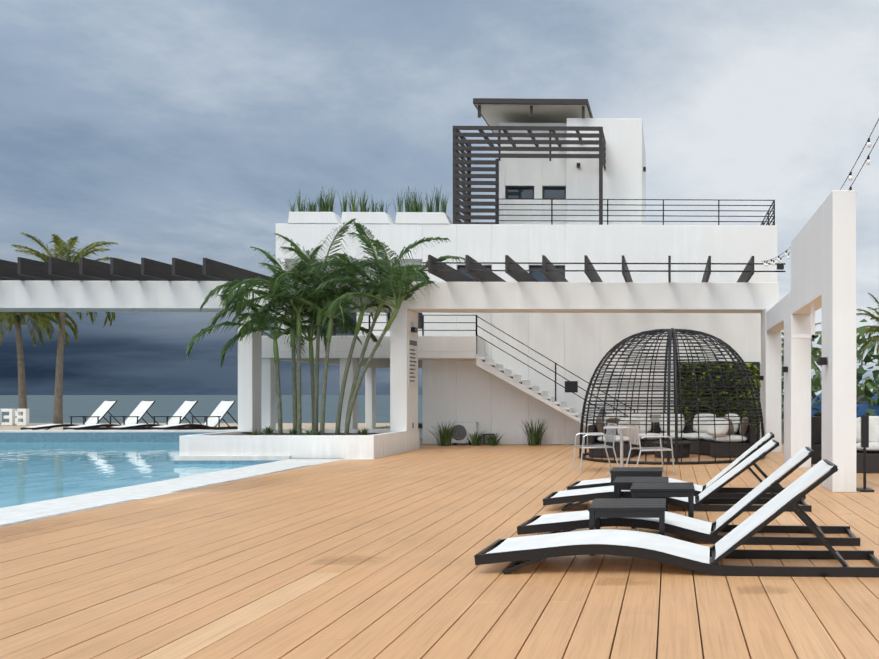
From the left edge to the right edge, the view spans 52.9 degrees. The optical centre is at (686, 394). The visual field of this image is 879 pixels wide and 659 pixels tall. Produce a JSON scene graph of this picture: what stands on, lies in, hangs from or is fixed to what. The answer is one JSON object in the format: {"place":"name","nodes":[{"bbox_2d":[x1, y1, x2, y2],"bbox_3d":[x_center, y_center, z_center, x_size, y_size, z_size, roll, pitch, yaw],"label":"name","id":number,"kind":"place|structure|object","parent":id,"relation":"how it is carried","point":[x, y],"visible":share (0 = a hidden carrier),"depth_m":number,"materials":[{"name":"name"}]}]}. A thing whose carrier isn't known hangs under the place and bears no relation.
{"place":"outdoors","nodes":[
{"label":"outdoors","id":0,"kind":"place"},
{"bbox_2d":[0,312,77,421],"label":"palm tree","id":1,"kind":"object","parent":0,"point":[40,320],"depth_m":33.32,"materials":[{"name":"green plant"}]},
{"bbox_2d":[7,232,123,423],"bbox_3d":[-25.426,-2.646,33.440,4.939,7.834,4.600,0,0,-1],"label":"palm tree","id":2,"kind":"object","parent":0,"point":[61,249],"depth_m":33.33,"materials":[{"name":"plant"}]},
{"bbox_2d":[0,442,257,507],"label":"pool water","id":3,"kind":"structure","parent":0,"point":[31,472],"depth_m":16.65,"materials":[{"name":"blue liquid"}]},
{"bbox_2d":[0,430,421,526],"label":"pool edge","id":4,"kind":"object","parent":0,"point":[21,513],"visible":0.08,"depth_m":13.61,"materials":[{"name":"white paint"}]},
{"bbox_2d":[0,423,421,428],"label":"beach sand","id":5,"kind":"structure","parent":0,"point":[327,425],"depth_m":33.79,"materials":[{"name":"beige sand"}]},
{"bbox_2d":[0,409,28,425],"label":"sign letters","id":6,"kind":"object","parent":5,"relation":"on","point":[12,415],"visible":1,"depth_m":32.41,"materials":[{"name":"white paint"}]},
{"bbox_2d":[0,428,421,429],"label":"terrace","id":7,"kind":"structure","parent":0,"point":[193,429],"depth_m":28.69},
{"bbox_2d":[21,401,120,429],"bbox_3d":[-20.606,0.710,27.981,0.760,1.007,3.154,0,0,25],"label":"lounger","id":8,"kind":"object","parent":7,"relation":"on","point":[100,412],"visible":0.67,"depth_m":28.35,"materials":[{"name":"white fabric"}]},
{"bbox_2d":[63,401,157,429],"bbox_3d":[-19.312,0.710,28.058,0.760,1.007,3.154,0,0,23],"label":"lounger","id":9,"kind":"object","parent":7,"relation":"on","point":[142,408],"visible":0.67,"depth_m":28.45,"materials":[{"name":"white fabric"}]},
{"bbox_2d":[107,401,201,429],"bbox_3d":[-17.867,0.710,28.104,0.760,1.007,3.154,0,0,26],"label":"lounger","id":10,"kind":"object","parent":7,"relation":"on","point":[182,412],"visible":0.75,"depth_m":28.47,"materials":[{"name":"white"}]},
{"bbox_2d":[149,401,237,429],"bbox_3d":[-16.586,0.710,28.186,0.760,1.007,3.154,0,0,24],"label":"lounger","id":11,"kind":"object","parent":7,"relation":"on","point":[215,418],"visible":0.92,"depth_m":28.51,"materials":[{"name":"white"}]},
{"bbox_2d":[0,395,817,422],"bbox_3d":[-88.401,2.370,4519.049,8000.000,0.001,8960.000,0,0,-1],"label":"sea water","id":12,"kind":"structure","parent":0,"point":[40,408],"depth_m":153.06,"materials":[{"name":"blue liquid"}]},
{"bbox_2d":[0,444,878,658],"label":"deck","id":13,"kind":"structure","parent":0,"point":[207,572],"depth_m":6.11,"materials":[{"name":"brown wood"}]},
{"bbox_2d":[174,429,418,469],"bbox_3d":[-8.784,1.420,19.094,4.150,1.100,3.303,0,0,-1],"label":"planter box","id":14,"kind":"object","parent":13,"relation":"on","point":[235,447],"visible":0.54,"depth_m":17.56,"materials":[{"name":"white concrete"}]},
{"bbox_2d":[186,218,464,434],"bbox_3d":[-8.041,-1.512,19.334,6.270,4.974,4.663,0,0,-1],"label":"areca palm","id":15,"kind":"object","parent":14,"relation":"on","point":[400,278],"depth_m":18.95,"materials":[{"name":"green plant"}]},
{"bbox_2d":[238,309,417,431],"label":"pergola columns","id":16,"kind":"structure","parent":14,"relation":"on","point":[403,406],"depth_m":19.78,"materials":[{"name":"white paint"}]},
{"bbox_2d":[0,280,778,312],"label":"pergola beam","id":17,"kind":"structure","parent":16,"relation":"on","point":[440,297],"depth_m":19.84,"materials":[{"name":"white paint"}]},
{"bbox_2d":[0,255,753,281],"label":"pergola slats","id":18,"kind":"object","parent":17,"relation":"on","point":[56,269],"visible":0.56,"depth_m":19.23,"materials":[{"name":"black metal"}]},
{"bbox_2d":[422,262,785,271],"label":"pergola rods","id":19,"kind":"object","parent":18,"relation":"attached to","point":[603,270],"visible":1,"depth_m":18.62,"materials":[{"name":"black metal"}]},
{"bbox_2d":[766,119,878,260],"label":"string light wire","id":20,"kind":"object","parent":18,"relation":"hanging from","point":[848,175],"visible":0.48,"depth_m":11.22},
{"bbox_2d":[764,138,869,262],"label":"string light sockets","id":21,"kind":"object","parent":20,"relation":"attached to","point":[868,157],"visible":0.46,"depth_m":11.60,"materials":[{"name":"black plastic"}]},
{"bbox_2d":[763,142,870,266],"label":"light bulbs","id":22,"kind":"object","parent":21,"relation":"attached to","point":[868,161],"visible":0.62,"depth_m":16.40,"materials":[{"name":"white glass"}]},
{"bbox_2d":[408,338,416,387],"bbox_3d":[-6.721,-0.780,20.236,0.017,1.200,0.660,0,0,-1],"label":"pillar signboard","id":23,"kind":"object","parent":16,"relation":"attached to","point":[412,362],"visible":1,"depth_m":20.18,"materials":[{"name":"white"}]},
{"bbox_2d":[0,474,787,593],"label":"deck stains","id":24,"kind":"object","parent":13,"relation":"on","point":[263,485],"visible":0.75,"depth_m":8.23,"materials":[{"name":"brown wood"}]},
{"bbox_2d":[251,417,548,445],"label":"plants","id":25,"kind":"object","parent":13,"relation":"on","point":[447,434],"depth_m":22.15,"materials":[{"name":"green plant"}]},
{"bbox_2d":[450,422,477,444],"bbox_3d":[-6.075,1.060,22.512,0.700,0.620,0.295,0,0,-1],"label":"ac unit","id":26,"kind":"object","parent":13,"relation":"on","point":[466,428],"visible":0.88,"depth_m":22.38,"materials":[{"name":"white metal"}]},
{"bbox_2d":[483,434,493,444],"bbox_3d":[-5.428,1.220,22.640,0.300,0.300,0.063,0,0,-1],"label":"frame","id":27,"kind":"object","parent":13,"relation":"on","point":[485,442],"visible":0.46,"depth_m":22.61,"materials":[{"name":"black metal"}]},
{"bbox_2d":[476,357,591,426],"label":"stair steps","id":28,"kind":"structure","parent":13,"relation":"on","point":[489,365],"depth_m":21.76,"materials":[{"name":"white concrete"}]},
{"bbox_2d":[476,316,634,415],"bbox_3d":[-3.468,-0.340,21.784,4.200,3.520,0.068,0,0,-1],"label":"stair railing","id":29,"kind":"object","parent":28,"relation":"attached to","point":[572,386],"visible":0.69,"depth_m":21.77,"materials":[{"name":"black metal"}]},
{"bbox_2d":[572,423,618,472],"bbox_3d":[-1.639,0.946,14.905,0.742,0.854,0.586,0,0,-21],"label":"aluminium chair","id":30,"kind":"object","parent":13,"relation":"on","point":[604,445],"visible":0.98,"depth_m":14.86,"materials":[{"name":"silver metal"}]},
{"bbox_2d":[603,426,638,473],"bbox_3d":[-1.148,0.965,14.544,0.600,0.810,0.600,0,0,-1],"label":"bistro table","id":31,"kind":"object","parent":13,"relation":"on","point":[621,428],"visible":0.52,"depth_m":14.52,"materials":[{"name":"silver metal"}]},
{"bbox_2d":[588,498,665,555],"bbox_3d":[-0.516,1.165,7.325,0.660,0.410,0.620,0,0,-1],"label":"side table","id":32,"kind":"object","parent":13,"relation":"on","point":[598,509],"visible":0.83,"depth_m":7.03,"materials":[{"name":"black"}]},
{"bbox_2d":[610,467,662,485],"bbox_3d":[-0.642,1.165,10.659,0.660,0.410,0.550,0,0,-1],"label":"side table","id":33,"kind":"object","parent":13,"relation":"on","point":[615,472],"visible":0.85,"depth_m":10.40,"materials":[{"name":"black"}]},
{"bbox_2d":[613,477,668,511],"bbox_3d":[-0.511,1.165,9.356,0.610,0.410,0.600,0,0,-1],"label":"side table","id":34,"kind":"object","parent":13,"relation":"on","point":[622,483],"visible":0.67,"depth_m":9.12,"materials":[{"name":"black"}]},
{"bbox_2d":[625,425,674,474],"bbox_3d":[-0.647,0.946,14.184,0.742,0.854,0.586,0,0,-21],"label":"aluminium chair","id":35,"kind":"object","parent":13,"relation":"on","point":[660,448],"visible":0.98,"depth_m":14.04,"materials":[{"name":"silver metal"}]},
{"bbox_2d":[630,482,694,528],"bbox_3d":[-0.254,1.165,8.721,0.660,0.410,0.600,0,0,-1],"label":"side table","id":36,"kind":"object","parent":13,"relation":"on","point":[673,489],"visible":0.85,"depth_m":8.44,"materials":[{"name":"black"}]},
{"bbox_2d":[578,328,764,464],"bbox_3d":[-0.319,-0.042,18.161,4.100,2.826,4.100,0,0,-1],"label":"dome gazebo","id":37,"kind":"object","parent":13,"relation":"on","point":[672,335],"visible":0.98,"depth_m":17.02,"materials":[{"name":"black metal"}]},
{"bbox_2d":[588,422,755,456],"bbox_3d":[-0.333,1.005,18.881,3.635,0.690,2.161,0,0,-1],"label":"sofa base","id":38,"kind":"object","parent":13,"relation":"on","point":[707,447],"visible":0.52,"depth_m":17.91,"materials":[{"name":"black wicker"}]},
{"bbox_2d":[597,413,746,441],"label":"sofa cushions","id":39,"kind":"object","parent":38,"relation":"on","point":[706,432],"visible":0.58,"depth_m":18.88,"materials":[{"name":"white fabric"}]},
{"bbox_2d":[596,417,747,434],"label":"cage sofa pillows","id":40,"kind":"object","parent":39,"relation":"on","point":[744,427],"visible":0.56,"depth_m":18.12,"materials":[{"name":"grey fabric"}]},
{"bbox_2d":[652,441,692,458],"bbox_3d":[-0.317,1.205,18.061,0.900,0.330,0.900,0,0,-1],"label":"coffee table","id":41,"kind":"object","parent":13,"relation":"on","point":[685,449],"visible":0.69,"depth_m":17.78,"materials":[{"name":"wicker"}]},
{"bbox_2d":[474,459,878,577],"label":"lounger","id":42,"kind":"object","parent":13,"relation":"on","point":[532,549],"visible":1,"depth_m":6.35,"materials":[{"name":"white fabric"}]},
{"bbox_2d":[543,440,811,511],"bbox_3d":[-0.113,0.968,10.007,3.154,0.812,0.695,0,0,0],"label":"lounger","id":43,"kind":"object","parent":13,"relation":"on","point":[584,495],"visible":0.67,"depth_m":9.69,"materials":[{"name":"white fabric"}]},
{"bbox_2d":[567,432,805,498],"bbox_3d":[-0.002,0.947,11.214,3.154,0.853,0.695,0,0,2],"label":"lounger","id":44,"kind":"object","parent":13,"relation":"on","point":[730,492],"visible":0.42,"depth_m":11.16,"materials":[{"name":"white fabric"}]},
{"bbox_2d":[517,447,859,545],"bbox_3d":[0.018,0.943,7.896,3.154,0.861,0.695,0,0,3],"label":"lounger","id":45,"kind":"object","parent":13,"relation":"on","point":[688,527],"visible":0.77,"depth_m":7.63,"materials":[{"name":"white fabric"}]},
{"bbox_2d":[677,358,760,433],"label":"green wall plant leaves","id":46,"kind":"object","parent":13,"relation":"on","point":[756,381],"visible":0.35,"depth_m":22.60,"materials":[{"name":"green plant"}]},
{"bbox_2d":[761,190,855,491],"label":"colonnade pillars","id":47,"kind":"structure","parent":13,"relation":"on","point":[823,259],"depth_m":12.22,"materials":[{"name":"white paint"}]},
{"bbox_2d":[791,304,814,337],"bbox_3d":[1.916,-1.215,13.584,0.390,0.570,0.060,0,0,-1],"label":"white bracket","id":48,"kind":"object","parent":47,"relation":"attached to","point":[812,335],"visible":1,"depth_m":13.56,"materials":[{"name":"paint"}]},
{"bbox_2d":[811,417,821,463],"bbox_3d":[2.741,0.910,16.646,0.700,0.920,0.750,0,0,-1],"label":"armchair","id":49,"kind":"object","parent":13,"relation":"on","point":[816,436],"visible":0.15,"depth_m":16.87,"materials":[{"name":"wicker"}]},
{"bbox_2d":[856,415,873,491],"bbox_3d":[2.537,0.830,11.746,0.200,1.080,0.320,0,0,-1],"label":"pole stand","id":50,"kind":"object","parent":13,"relation":"on","point":[864,432],"visible":0.98,"depth_m":11.71,"materials":[{"name":"black metal"}]},
{"bbox_2d":[856,442,878,472],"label":"sofa base","id":51,"kind":"object","parent":13,"relation":"on","point":[872,462],"depth_m":14.38,"materials":[{"name":"wicker"}]},
{"bbox_2d":[856,416,878,451],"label":"sofa cushions","id":52,"kind":"object","parent":51,"relation":"on","point":[873,433],"visible":0.56,"depth_m":15.12,"materials":[{"name":"white fabric"}]},
{"bbox_2d":[0,0,878,394],"label":"sky","id":53,"kind":"structure","parent":0,"point":[160,130],"materials":[{"name":"grey"}]},
{"bbox_2d":[451,409,783,444],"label":"yard ground","id":54,"kind":"structure","parent":0,"point":[782,435],"depth_m":27.91,"materials":[{"name":"brown soil"}]},
{"bbox_2d":[261,118,776,444],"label":"building walls","id":55,"kind":"structure","parent":54,"relation":"on","point":[459,384],"depth_m":22.76,"materials":[{"name":"white paint"}]},
{"bbox_2d":[269,358,421,367],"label":"building soffit","id":56,"kind":"structure","parent":55,"relation":"attached to","point":[379,363],"depth_m":23.59,"materials":[{"name":"white paint"}]},
{"bbox_2d":[289,185,449,213],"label":"roof grass plants","id":57,"kind":"object","parent":55,"relation":"on","point":[326,206],"visible":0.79,"depth_m":22.82,"materials":[{"name":"green plant"}]},
{"bbox_2d":[311,186,565,335],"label":"building window frames","id":58,"kind":"structure","parent":55,"relation":"in","point":[506,187],"depth_m":24.52,"materials":[{"name":"black metal"}]},
{"bbox_2d":[313,188,563,335],"bbox_3d":[-7.063,-3.695,23.670,7.370,5.030,1.720,0,0,-1],"label":"building glass","id":59,"kind":"object","parent":58,"relation":"in","point":[539,276],"visible":0.04,"depth_m":23.60,"materials":[{"name":"black glass"}]},
{"bbox_2d":[261,199,774,335],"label":"steel railings","id":60,"kind":"object","parent":55,"relation":"on","point":[663,221],"visible":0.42,"depth_m":22.87,"materials":[{"name":"black metal"}]},
{"bbox_2d":[453,126,605,224],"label":"roof pergola slats","id":61,"kind":"object","parent":55,"relation":"attached to","point":[466,204],"visible":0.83,"depth_m":22.77,"materials":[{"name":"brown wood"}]},
{"bbox_2d":[473,98,592,145],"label":"roof","id":62,"kind":"structure","parent":55,"relation":"on","point":[494,111],"depth_m":24.17,"materials":[{"name":"grey wood"}]},
{"bbox_2d":[411,163,826,379],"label":"wall lamps","id":63,"kind":"object","parent":55,"relation":"attached to","point":[822,360],"depth_m":18.66,"materials":[{"name":"black metal"}]},
{"bbox_2d":[677,362,759,441],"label":"green wall panel","id":64,"kind":"structure","parent":55,"relation":"attached to","point":[757,364],"depth_m":22.77,"materials":[{"name":"green plant"}]},
{"bbox_2d":[781,322,821,377],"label":"tree","id":65,"kind":"object","parent":54,"relation":"on","point":[816,368],"visible":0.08,"depth_m":57.28,"materials":[{"name":"green plant"}]},
{"bbox_2d":[781,319,878,428],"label":"shrubs","id":66,"kind":"object","parent":54,"relation":"on","point":[866,386],"visible":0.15,"depth_m":33.06,"materials":[{"name":"green plant"}]},
{"bbox_2d":[811,393,878,417],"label":"car","id":67,"kind":"object","parent":54,"relation":"on","point":[866,404],"visible":0.06,"depth_m":33.16,"materials":[{"name":"blue paint"}]},
{"bbox_2d":[856,293,878,364],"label":"palm tree","id":68,"kind":"object","parent":54,"relation":"on","point":[869,329],"visible":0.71,"depth_m":52.04,"materials":[{"name":"green plant"}]},
{"bbox_2d":[870,308,878,353],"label":"coco palm","id":69,"kind":"object","parent":54,"relation":"on","point":[877,349],"visible":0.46,"depth_m":60.82,"materials":[{"name":"green plant"}]}
]}

